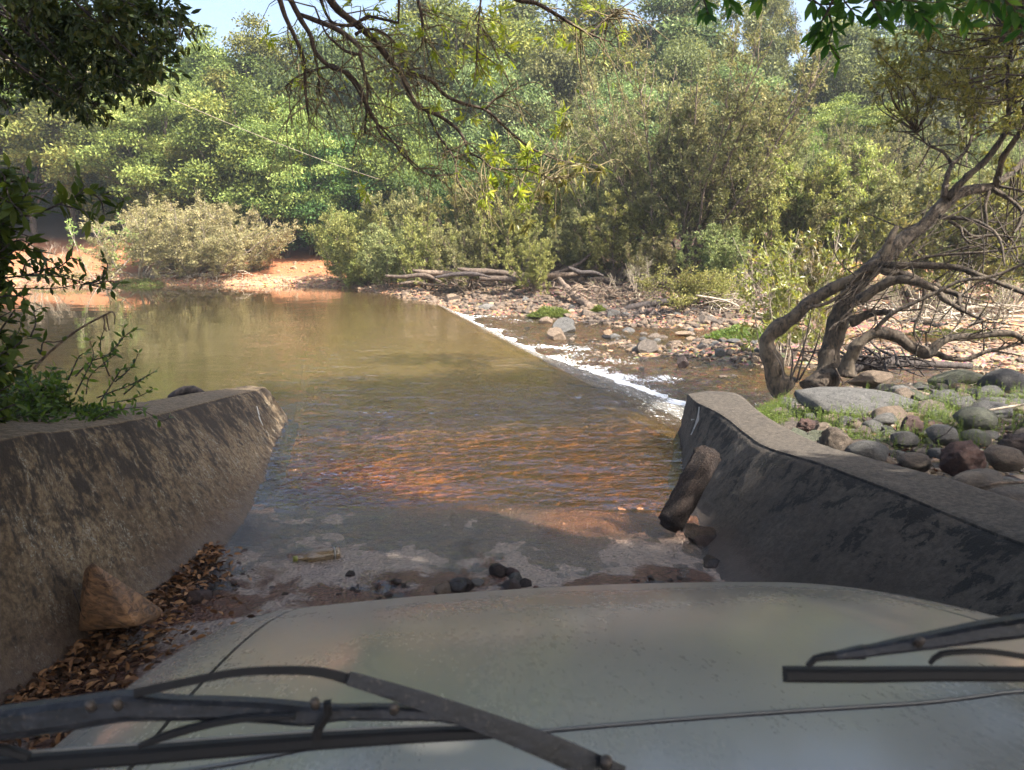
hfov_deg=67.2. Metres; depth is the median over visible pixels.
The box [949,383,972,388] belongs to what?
cobble
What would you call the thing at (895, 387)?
cobble
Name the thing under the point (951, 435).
boulder
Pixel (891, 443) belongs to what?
cobble
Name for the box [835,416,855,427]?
cobble
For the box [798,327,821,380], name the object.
sucker shoot
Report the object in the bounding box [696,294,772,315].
fallen branch
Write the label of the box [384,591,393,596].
pebble
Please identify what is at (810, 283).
shrub
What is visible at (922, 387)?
cobble
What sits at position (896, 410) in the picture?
cobble
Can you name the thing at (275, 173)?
forest tree
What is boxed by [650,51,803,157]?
forest tree
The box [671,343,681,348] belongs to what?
stream stone
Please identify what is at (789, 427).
cobble
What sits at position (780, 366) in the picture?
sucker shoot
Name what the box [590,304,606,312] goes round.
ground cover
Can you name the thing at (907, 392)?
cobble
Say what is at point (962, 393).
cobble
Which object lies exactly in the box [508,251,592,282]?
driftwood log
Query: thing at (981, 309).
root
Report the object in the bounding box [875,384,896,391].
boulder
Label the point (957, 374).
boulder
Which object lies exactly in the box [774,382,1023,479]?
gravel
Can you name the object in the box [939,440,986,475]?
boulder
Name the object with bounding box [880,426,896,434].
cobble
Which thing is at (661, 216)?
forest tree
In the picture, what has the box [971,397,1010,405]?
cobble
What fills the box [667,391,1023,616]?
retaining wall
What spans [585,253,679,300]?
shrub
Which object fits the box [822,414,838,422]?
cobble
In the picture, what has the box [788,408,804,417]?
cobble
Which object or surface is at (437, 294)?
gravel
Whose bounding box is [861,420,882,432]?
cobble
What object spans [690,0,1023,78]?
broadleaf tree
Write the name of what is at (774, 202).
shrub
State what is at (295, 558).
bottle
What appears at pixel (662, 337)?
stream stone
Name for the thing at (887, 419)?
boulder
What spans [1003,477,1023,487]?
cobble
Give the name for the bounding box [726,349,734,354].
stream stone
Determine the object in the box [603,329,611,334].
stream rock
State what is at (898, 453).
cobble
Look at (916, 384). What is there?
cobble
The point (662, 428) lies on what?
causeway apron
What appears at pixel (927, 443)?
fallen leaves
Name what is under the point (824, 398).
boulder
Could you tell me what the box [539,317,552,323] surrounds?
stream rock
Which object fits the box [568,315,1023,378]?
gravel
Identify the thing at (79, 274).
ground cover
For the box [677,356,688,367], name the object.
stream rock
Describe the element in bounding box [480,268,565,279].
driftwood log
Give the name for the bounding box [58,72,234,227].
forest tree
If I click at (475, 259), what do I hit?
shrub
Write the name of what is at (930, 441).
cobble
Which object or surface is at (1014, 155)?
riverside tree
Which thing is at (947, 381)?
cobble
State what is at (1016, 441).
boulder
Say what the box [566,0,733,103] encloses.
forest tree
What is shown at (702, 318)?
stream stone
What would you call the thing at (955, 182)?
forest tree
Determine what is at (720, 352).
stream rock
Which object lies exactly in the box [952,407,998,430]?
boulder
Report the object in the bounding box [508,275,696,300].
debris
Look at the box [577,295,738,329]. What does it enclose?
debris
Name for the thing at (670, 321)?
stream stone
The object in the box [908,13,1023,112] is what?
forest tree
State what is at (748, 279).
shrub
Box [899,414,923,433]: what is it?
boulder
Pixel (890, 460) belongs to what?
cobble
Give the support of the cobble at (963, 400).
on the ground at (52, 226)
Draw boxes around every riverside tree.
[531,62,711,267]
[574,9,834,273]
[677,97,790,254]
[754,112,849,230]
[815,103,967,211]
[908,98,1023,236]
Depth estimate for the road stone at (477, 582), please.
5.03 m
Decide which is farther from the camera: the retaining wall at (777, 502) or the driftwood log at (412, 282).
the driftwood log at (412, 282)
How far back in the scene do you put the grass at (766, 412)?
8.32 m
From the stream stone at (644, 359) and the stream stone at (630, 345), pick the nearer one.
the stream stone at (644, 359)
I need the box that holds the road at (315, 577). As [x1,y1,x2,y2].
[1,305,724,749]
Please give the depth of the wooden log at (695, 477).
5.89 m
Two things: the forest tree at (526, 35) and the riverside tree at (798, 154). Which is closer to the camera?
the riverside tree at (798, 154)
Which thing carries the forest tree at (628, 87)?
on the ground at (52, 226)
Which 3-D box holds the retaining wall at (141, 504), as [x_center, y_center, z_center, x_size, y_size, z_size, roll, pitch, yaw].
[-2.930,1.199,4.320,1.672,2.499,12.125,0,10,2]
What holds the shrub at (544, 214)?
on the ground at (52, 226)
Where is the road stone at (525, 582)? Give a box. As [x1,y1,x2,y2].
[520,578,531,587]
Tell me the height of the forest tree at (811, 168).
3.756 m
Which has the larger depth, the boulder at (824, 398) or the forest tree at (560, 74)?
the forest tree at (560, 74)
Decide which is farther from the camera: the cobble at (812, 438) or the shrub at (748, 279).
the shrub at (748, 279)
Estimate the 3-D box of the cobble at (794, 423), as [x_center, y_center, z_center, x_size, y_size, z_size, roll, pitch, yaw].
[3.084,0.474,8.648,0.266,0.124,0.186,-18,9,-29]
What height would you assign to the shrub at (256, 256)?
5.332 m
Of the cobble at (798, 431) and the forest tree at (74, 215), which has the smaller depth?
the cobble at (798, 431)
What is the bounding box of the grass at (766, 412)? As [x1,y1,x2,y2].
[756,372,1023,457]
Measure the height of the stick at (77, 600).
0.176 m
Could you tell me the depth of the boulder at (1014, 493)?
4.94 m
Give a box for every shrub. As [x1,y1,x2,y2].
[0,152,131,423]
[0,324,170,427]
[9,239,88,281]
[65,212,140,282]
[78,191,278,280]
[124,186,302,279]
[302,203,410,287]
[315,199,401,288]
[353,183,446,279]
[355,222,418,290]
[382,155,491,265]
[386,212,463,290]
[408,175,521,281]
[427,222,494,291]
[446,174,548,269]
[447,199,556,282]
[451,248,510,290]
[491,162,649,269]
[502,236,559,294]
[545,203,626,277]
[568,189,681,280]
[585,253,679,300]
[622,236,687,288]
[634,262,718,310]
[675,223,754,283]
[696,267,752,307]
[708,153,846,275]
[729,203,872,366]
[729,263,800,295]
[756,140,934,281]
[769,167,885,278]
[776,219,882,356]
[809,264,888,311]
[836,160,1000,296]
[859,270,996,325]
[884,166,1023,303]
[903,259,1023,333]
[940,164,1023,311]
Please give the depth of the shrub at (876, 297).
24.79 m
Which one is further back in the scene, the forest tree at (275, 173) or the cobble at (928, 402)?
the forest tree at (275, 173)
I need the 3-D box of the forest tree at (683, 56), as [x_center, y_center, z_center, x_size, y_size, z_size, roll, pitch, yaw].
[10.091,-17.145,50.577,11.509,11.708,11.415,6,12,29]
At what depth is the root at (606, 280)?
31.58 m
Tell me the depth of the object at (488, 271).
32.27 m
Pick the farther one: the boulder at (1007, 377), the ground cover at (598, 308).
the ground cover at (598, 308)
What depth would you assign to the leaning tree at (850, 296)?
11.27 m
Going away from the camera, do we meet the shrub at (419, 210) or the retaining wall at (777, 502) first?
the retaining wall at (777, 502)
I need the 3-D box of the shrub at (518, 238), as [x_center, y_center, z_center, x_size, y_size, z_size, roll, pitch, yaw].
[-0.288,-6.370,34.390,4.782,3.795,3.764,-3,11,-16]
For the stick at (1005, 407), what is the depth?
7.96 m
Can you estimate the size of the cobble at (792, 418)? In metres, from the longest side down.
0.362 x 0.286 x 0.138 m
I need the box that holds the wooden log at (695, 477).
[658,445,721,532]
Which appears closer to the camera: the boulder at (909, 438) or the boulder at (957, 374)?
the boulder at (909, 438)
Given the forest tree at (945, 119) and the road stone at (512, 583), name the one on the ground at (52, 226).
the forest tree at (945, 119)
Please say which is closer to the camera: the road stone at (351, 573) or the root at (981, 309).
the road stone at (351, 573)
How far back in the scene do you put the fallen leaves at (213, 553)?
4.06 m
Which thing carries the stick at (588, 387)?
on the road at (315, 577)
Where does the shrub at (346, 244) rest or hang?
on the ground at (52, 226)
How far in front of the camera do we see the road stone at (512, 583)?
4.94 m
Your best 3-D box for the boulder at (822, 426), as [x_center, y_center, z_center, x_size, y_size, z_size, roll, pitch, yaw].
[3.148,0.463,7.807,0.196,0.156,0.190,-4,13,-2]
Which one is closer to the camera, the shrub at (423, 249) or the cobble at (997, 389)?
the cobble at (997, 389)
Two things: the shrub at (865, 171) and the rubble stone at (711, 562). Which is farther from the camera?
the shrub at (865, 171)
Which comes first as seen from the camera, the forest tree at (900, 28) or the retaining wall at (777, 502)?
the retaining wall at (777, 502)
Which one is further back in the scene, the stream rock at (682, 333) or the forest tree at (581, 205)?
the forest tree at (581, 205)
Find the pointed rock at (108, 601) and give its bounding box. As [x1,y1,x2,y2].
[79,563,162,630]
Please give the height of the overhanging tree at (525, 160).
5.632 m
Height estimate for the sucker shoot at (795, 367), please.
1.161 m
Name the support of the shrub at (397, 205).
on the ground at (52, 226)
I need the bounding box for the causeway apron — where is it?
[459,319,681,440]
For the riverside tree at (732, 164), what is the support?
on the ground at (52, 226)
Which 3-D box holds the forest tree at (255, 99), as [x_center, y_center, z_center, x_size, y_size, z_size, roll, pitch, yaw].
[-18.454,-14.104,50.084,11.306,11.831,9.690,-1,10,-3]
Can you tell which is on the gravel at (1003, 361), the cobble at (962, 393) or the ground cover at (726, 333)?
the ground cover at (726, 333)
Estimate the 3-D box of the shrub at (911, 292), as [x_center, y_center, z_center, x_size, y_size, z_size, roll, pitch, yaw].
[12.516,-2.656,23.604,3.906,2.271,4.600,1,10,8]
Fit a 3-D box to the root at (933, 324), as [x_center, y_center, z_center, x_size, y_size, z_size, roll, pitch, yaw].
[11.944,-1.808,22.229,1.305,0.267,0.152,0,10,0]
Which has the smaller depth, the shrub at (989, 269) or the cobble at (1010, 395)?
the cobble at (1010, 395)
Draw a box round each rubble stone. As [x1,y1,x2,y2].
[682,523,716,548]
[703,554,719,568]
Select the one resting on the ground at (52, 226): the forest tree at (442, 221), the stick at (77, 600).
the forest tree at (442, 221)
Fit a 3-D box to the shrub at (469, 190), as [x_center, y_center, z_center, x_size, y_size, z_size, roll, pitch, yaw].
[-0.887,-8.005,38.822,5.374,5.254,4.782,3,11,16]
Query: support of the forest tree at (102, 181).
on the ground at (52, 226)
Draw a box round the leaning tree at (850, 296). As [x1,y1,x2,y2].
[759,0,1023,398]
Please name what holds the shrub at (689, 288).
on the ground at (52, 226)
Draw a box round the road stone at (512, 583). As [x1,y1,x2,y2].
[501,578,520,589]
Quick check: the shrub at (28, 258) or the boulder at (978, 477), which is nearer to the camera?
the boulder at (978, 477)
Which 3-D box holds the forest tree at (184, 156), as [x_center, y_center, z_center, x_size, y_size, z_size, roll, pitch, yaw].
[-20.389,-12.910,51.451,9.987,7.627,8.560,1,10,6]
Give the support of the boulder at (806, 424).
on the ground at (52, 226)
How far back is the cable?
34.66 m
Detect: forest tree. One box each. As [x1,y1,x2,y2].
[0,1,133,206]
[0,37,217,236]
[0,48,134,233]
[0,56,77,236]
[0,89,49,167]
[0,117,67,234]
[7,144,98,216]
[40,120,192,235]
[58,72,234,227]
[66,143,193,221]
[131,132,247,218]
[146,67,314,252]
[148,46,200,127]
[169,21,266,135]
[199,9,328,116]
[206,92,351,257]
[221,176,308,249]
[228,160,365,254]
[229,19,382,186]
[283,130,403,238]
[313,22,431,151]
[326,0,474,178]
[341,0,553,142]
[341,87,467,229]
[399,48,562,204]
[414,0,589,112]
[429,167,542,262]
[461,134,588,252]
[483,32,632,161]
[503,185,581,259]
[506,0,662,99]
[535,69,686,179]
[550,175,647,253]
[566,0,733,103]
[583,27,743,170]
[587,168,698,240]
[635,0,795,105]
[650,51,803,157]
[712,102,830,158]
[739,0,803,94]
[756,150,850,213]
[780,17,919,139]
[790,16,867,69]
[800,92,922,169]
[818,0,996,163]
[831,119,990,201]
[879,37,1023,174]
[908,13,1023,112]
[913,173,981,236]
[965,114,1022,168]
[974,72,1000,131]
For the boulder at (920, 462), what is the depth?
6.05 m
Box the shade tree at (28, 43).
[0,0,210,129]
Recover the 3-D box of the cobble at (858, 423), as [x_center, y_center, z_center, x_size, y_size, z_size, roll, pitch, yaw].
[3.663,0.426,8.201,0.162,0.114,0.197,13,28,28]
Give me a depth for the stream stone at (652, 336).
22.23 m
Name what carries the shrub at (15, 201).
on the ground at (52, 226)
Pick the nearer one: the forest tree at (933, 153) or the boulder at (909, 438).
the boulder at (909, 438)
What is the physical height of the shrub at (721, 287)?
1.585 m
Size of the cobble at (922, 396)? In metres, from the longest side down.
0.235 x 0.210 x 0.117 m
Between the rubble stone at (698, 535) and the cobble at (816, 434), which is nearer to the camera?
the rubble stone at (698, 535)
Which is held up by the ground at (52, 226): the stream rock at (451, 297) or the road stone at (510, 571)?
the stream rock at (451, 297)
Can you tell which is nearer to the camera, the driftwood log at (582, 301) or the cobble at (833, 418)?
the cobble at (833, 418)
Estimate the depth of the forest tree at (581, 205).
39.27 m
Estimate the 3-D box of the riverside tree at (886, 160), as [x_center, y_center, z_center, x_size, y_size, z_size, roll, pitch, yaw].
[16.403,-8.996,33.930,4.857,6.959,4.556,-3,11,-18]
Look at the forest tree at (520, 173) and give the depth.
43.75 m
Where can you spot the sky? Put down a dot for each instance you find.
(220, 13)
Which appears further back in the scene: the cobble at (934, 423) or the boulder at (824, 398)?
the boulder at (824, 398)
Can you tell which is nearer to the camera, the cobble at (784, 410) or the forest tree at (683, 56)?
the cobble at (784, 410)
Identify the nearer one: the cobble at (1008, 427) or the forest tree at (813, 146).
the cobble at (1008, 427)
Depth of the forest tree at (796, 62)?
64.81 m
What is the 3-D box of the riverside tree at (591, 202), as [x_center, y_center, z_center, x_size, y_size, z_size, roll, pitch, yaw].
[5.319,-9.878,34.966,7.485,9.384,7.020,5,12,27]
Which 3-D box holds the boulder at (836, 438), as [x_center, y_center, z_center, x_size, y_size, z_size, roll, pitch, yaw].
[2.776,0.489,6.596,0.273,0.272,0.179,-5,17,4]
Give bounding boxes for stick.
[72,589,80,611]
[567,383,608,388]
[934,421,956,439]
[980,481,1023,487]
[990,403,1023,410]
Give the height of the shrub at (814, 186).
4.422 m
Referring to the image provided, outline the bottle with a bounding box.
[293,547,335,561]
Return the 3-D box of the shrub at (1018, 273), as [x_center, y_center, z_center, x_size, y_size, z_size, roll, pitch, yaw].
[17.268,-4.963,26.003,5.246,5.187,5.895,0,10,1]
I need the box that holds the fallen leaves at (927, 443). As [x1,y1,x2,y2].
[860,408,1018,470]
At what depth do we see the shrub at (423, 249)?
35.04 m
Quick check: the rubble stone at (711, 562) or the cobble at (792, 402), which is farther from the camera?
the cobble at (792, 402)
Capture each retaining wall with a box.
[0,386,298,704]
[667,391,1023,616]
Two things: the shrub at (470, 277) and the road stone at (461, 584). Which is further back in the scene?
the shrub at (470, 277)
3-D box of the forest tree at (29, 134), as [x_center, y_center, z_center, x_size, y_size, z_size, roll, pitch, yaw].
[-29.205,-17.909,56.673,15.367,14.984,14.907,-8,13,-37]
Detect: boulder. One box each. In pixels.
[794,387,918,417]
[796,418,815,431]
[814,422,831,429]
[819,427,851,450]
[845,440,889,461]
[847,370,893,387]
[872,413,897,425]
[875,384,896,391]
[890,431,919,447]
[897,452,931,471]
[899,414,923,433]
[926,389,960,402]
[926,424,959,445]
[927,369,982,385]
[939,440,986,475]
[950,468,1003,489]
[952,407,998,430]
[970,401,1012,418]
[977,368,1023,391]
[983,445,1023,471]
[986,486,1023,501]
[998,433,1023,454]
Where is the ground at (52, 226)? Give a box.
[6,142,1023,477]
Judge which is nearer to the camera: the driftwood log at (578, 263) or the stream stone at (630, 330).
the stream stone at (630, 330)
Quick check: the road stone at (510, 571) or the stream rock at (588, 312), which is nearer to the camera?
the road stone at (510, 571)
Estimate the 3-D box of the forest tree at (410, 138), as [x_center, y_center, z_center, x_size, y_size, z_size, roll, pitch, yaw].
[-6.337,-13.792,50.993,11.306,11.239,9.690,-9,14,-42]
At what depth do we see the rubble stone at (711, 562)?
5.36 m
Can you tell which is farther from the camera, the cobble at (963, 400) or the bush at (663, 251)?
the bush at (663, 251)
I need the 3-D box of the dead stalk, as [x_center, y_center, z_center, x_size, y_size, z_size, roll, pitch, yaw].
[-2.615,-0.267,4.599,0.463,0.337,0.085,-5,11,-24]
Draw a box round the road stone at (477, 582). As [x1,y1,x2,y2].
[471,578,483,586]
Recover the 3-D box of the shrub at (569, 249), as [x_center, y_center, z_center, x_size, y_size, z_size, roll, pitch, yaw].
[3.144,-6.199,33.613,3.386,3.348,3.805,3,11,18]
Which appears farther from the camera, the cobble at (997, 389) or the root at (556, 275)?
the root at (556, 275)
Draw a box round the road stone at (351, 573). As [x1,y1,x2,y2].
[345,570,354,576]
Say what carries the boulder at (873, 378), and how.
on the ground at (52, 226)
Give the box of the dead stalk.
[33,311,115,369]
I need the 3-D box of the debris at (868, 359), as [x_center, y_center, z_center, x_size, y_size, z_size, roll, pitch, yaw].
[5.653,-0.400,12.406,2.580,0.984,2.543,0,10,0]
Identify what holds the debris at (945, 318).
on the ground at (52, 226)
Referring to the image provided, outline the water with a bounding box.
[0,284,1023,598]
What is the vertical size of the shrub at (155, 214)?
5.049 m
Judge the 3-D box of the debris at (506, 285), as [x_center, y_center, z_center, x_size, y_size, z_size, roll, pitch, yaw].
[0.103,-4.357,32.631,7.646,1.065,2.695,0,10,0]
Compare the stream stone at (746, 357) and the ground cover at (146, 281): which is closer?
the stream stone at (746, 357)
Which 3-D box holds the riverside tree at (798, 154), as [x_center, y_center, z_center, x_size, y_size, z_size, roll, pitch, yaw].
[12.233,-9.352,34.737,4.390,6.707,4.681,0,10,-2]
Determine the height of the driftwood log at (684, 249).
1.368 m
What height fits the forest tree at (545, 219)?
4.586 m
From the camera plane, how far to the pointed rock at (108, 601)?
4.03 m
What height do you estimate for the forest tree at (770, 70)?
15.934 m
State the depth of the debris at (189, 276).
43.91 m
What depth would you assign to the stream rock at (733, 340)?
20.32 m
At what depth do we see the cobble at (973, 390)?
9.44 m
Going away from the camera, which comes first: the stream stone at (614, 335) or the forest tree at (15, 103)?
the stream stone at (614, 335)
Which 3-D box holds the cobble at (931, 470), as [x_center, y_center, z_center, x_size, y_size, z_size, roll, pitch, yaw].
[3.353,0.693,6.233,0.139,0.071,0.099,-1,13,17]
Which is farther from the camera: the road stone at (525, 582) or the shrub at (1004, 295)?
the shrub at (1004, 295)
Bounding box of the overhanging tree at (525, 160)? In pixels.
[259,0,677,252]
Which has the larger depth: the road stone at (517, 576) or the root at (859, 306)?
the root at (859, 306)
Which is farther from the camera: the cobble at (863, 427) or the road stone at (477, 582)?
the cobble at (863, 427)
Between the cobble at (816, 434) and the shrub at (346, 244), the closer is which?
the cobble at (816, 434)
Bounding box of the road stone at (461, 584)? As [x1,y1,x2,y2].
[449,577,473,592]
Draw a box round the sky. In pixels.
[71,0,978,95]
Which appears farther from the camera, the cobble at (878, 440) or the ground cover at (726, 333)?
the ground cover at (726, 333)
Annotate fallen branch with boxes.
[623,297,716,309]
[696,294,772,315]
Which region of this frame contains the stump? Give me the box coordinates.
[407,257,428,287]
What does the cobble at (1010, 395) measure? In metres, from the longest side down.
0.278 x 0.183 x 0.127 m
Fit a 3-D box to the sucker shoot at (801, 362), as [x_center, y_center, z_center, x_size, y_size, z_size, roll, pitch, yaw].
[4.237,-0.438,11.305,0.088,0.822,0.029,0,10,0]
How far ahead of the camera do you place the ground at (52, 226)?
21.42 m
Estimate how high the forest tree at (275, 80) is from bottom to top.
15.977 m
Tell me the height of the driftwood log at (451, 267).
0.818 m
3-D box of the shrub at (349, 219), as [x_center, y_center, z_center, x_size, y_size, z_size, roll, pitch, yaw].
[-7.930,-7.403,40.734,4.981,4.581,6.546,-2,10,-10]
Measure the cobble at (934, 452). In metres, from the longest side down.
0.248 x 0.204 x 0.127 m
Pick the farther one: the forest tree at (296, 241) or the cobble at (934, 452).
the forest tree at (296, 241)
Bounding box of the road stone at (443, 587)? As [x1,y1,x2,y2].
[434,581,450,594]
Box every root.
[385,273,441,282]
[412,269,453,275]
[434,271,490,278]
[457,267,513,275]
[547,272,579,278]
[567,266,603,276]
[590,277,625,285]
[857,305,881,310]
[903,318,947,326]
[962,304,996,312]
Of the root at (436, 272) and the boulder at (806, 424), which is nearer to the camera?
the boulder at (806, 424)
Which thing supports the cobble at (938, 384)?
on the ground at (52, 226)
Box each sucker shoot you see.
[770,348,784,380]
[788,339,793,378]
[790,304,812,380]
[796,336,803,382]
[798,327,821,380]
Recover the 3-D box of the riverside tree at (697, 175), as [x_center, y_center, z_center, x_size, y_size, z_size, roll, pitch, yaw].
[7.419,-9.463,31.619,10.483,10.013,9.832,4,11,19]
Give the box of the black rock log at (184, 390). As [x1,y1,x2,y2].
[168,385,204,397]
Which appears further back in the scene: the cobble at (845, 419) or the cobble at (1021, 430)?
the cobble at (845, 419)
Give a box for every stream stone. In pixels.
[610,333,621,339]
[621,327,634,334]
[624,344,636,348]
[639,357,647,361]
[647,333,658,339]
[658,335,668,342]
[667,319,674,324]
[668,340,680,343]
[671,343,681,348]
[685,336,694,341]
[698,314,706,323]
[699,343,708,348]
[700,339,710,343]
[707,315,716,322]
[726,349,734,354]
[738,355,749,359]
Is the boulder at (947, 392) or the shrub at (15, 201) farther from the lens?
the boulder at (947, 392)
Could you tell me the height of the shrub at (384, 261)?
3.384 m
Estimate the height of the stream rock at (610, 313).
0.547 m
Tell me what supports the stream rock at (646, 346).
on the ground at (52, 226)
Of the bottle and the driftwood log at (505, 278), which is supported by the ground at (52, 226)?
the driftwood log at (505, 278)
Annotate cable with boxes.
[5,59,403,186]
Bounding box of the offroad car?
[0,582,1023,769]
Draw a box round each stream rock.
[444,294,460,301]
[478,304,493,309]
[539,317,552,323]
[547,327,565,342]
[552,317,575,336]
[580,309,596,316]
[601,334,611,340]
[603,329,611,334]
[607,309,619,315]
[636,339,657,352]
[675,331,691,335]
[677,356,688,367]
[714,348,725,356]
[726,338,739,343]
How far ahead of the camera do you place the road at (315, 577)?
7.00 m
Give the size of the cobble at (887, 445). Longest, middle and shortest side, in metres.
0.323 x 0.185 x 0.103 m
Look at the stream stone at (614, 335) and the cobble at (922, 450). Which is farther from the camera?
the stream stone at (614, 335)
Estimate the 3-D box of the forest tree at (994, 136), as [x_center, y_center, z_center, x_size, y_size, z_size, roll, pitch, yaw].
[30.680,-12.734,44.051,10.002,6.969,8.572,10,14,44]
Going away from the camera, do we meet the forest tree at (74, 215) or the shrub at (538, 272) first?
the shrub at (538, 272)
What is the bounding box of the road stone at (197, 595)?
[186,590,212,603]
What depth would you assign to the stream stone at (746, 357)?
17.66 m
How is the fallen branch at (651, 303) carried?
on the debris at (637, 313)
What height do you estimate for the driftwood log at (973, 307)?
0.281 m
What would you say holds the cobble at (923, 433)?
on the ground at (52, 226)
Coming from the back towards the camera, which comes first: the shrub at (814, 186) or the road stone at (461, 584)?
the shrub at (814, 186)
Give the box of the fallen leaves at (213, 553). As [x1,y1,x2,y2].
[0,540,262,749]
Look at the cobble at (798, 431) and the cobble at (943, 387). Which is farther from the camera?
the cobble at (943, 387)
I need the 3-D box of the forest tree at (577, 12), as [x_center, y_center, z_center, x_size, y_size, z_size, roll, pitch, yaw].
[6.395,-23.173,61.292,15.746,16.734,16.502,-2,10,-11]
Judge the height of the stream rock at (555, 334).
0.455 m
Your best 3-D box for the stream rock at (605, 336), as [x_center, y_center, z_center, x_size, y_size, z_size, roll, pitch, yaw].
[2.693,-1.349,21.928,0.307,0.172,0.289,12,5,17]
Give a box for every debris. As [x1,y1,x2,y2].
[127,268,268,281]
[423,272,597,293]
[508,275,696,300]
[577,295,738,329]
[674,278,806,317]
[794,327,953,385]
[802,288,1023,341]
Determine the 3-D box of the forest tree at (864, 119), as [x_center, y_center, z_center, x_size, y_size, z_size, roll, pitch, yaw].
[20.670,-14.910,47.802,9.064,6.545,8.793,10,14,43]
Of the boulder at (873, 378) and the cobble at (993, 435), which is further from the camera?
the boulder at (873, 378)
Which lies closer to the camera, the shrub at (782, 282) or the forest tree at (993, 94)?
the shrub at (782, 282)
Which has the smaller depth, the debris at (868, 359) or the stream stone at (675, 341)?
the debris at (868, 359)
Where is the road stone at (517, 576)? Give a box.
[509,572,522,582]
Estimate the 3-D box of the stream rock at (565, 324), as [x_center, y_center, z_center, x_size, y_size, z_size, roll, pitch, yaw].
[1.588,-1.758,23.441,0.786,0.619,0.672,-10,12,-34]
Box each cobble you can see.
[769,407,788,419]
[778,417,797,423]
[780,397,797,403]
[780,421,797,426]
[783,424,793,429]
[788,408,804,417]
[791,427,807,434]
[801,435,817,441]
[804,413,820,418]
[807,430,823,440]
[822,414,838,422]
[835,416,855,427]
[848,419,861,428]
[853,425,871,435]
[858,416,871,421]
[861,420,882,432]
[871,405,907,425]
[872,438,891,444]
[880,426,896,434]
[880,442,894,449]
[886,456,896,463]
[888,385,910,391]
[889,442,909,448]
[889,450,906,459]
[892,387,914,397]
[907,412,922,418]
[911,382,924,387]
[912,393,926,400]
[912,446,928,455]
[915,399,945,416]
[917,385,928,390]
[917,429,928,437]
[924,420,945,428]
[924,437,938,446]
[925,467,936,473]
[926,410,948,418]
[928,448,942,458]
[934,383,948,389]
[937,385,948,389]
[942,379,958,385]
[945,396,974,409]
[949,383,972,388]
[952,386,964,391]
[957,392,971,396]
[959,429,991,447]
[963,388,977,395]
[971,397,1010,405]
[974,385,1004,399]
[983,430,998,439]
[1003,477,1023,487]
[1004,393,1018,398]
[1005,425,1015,430]
[1007,402,1023,414]
[1011,398,1023,403]
[1014,428,1023,433]
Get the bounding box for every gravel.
[5,246,893,332]
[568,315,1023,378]
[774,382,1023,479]
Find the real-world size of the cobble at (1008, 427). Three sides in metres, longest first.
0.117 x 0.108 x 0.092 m
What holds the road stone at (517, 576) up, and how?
on the road at (315, 577)
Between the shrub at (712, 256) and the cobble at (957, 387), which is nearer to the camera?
the cobble at (957, 387)
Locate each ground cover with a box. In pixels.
[30,270,93,278]
[118,275,164,285]
[525,304,570,318]
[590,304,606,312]
[703,323,764,340]
[778,327,822,343]
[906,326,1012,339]
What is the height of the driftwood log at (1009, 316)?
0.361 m
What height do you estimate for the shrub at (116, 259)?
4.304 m
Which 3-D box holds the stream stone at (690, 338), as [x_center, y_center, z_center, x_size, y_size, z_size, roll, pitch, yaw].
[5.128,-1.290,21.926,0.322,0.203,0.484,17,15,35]
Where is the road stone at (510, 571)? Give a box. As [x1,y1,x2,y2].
[506,567,519,575]
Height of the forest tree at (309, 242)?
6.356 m
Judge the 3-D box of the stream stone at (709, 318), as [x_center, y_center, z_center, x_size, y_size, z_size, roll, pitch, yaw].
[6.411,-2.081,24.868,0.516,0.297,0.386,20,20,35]
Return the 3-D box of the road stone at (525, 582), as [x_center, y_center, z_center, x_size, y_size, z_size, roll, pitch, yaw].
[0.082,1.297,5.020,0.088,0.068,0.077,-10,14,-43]
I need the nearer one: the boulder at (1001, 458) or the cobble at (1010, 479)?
the cobble at (1010, 479)
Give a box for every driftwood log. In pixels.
[399,281,454,286]
[446,266,491,274]
[479,276,560,289]
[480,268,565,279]
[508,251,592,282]
[557,277,592,307]
[644,238,725,259]
[644,252,701,267]
[855,359,972,372]
[931,312,1023,319]
[954,304,1023,311]
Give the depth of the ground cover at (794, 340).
19.78 m
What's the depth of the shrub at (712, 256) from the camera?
28.46 m
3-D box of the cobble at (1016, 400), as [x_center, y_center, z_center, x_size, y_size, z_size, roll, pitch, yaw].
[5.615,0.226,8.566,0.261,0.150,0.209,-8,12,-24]
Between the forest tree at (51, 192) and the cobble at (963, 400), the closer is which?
the cobble at (963, 400)
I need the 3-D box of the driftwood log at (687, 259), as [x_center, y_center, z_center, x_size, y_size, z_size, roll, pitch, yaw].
[7.217,-5.240,31.566,3.684,0.880,0.261,0,10,0]
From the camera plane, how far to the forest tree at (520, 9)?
61.93 m
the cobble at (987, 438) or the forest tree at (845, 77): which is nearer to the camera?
the cobble at (987, 438)
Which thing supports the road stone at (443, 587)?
on the road at (315, 577)
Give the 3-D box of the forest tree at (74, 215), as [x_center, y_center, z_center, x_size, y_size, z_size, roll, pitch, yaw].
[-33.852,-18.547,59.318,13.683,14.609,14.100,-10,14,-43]
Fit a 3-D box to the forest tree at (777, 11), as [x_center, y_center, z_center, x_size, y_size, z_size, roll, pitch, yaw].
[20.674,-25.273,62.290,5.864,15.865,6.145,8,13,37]

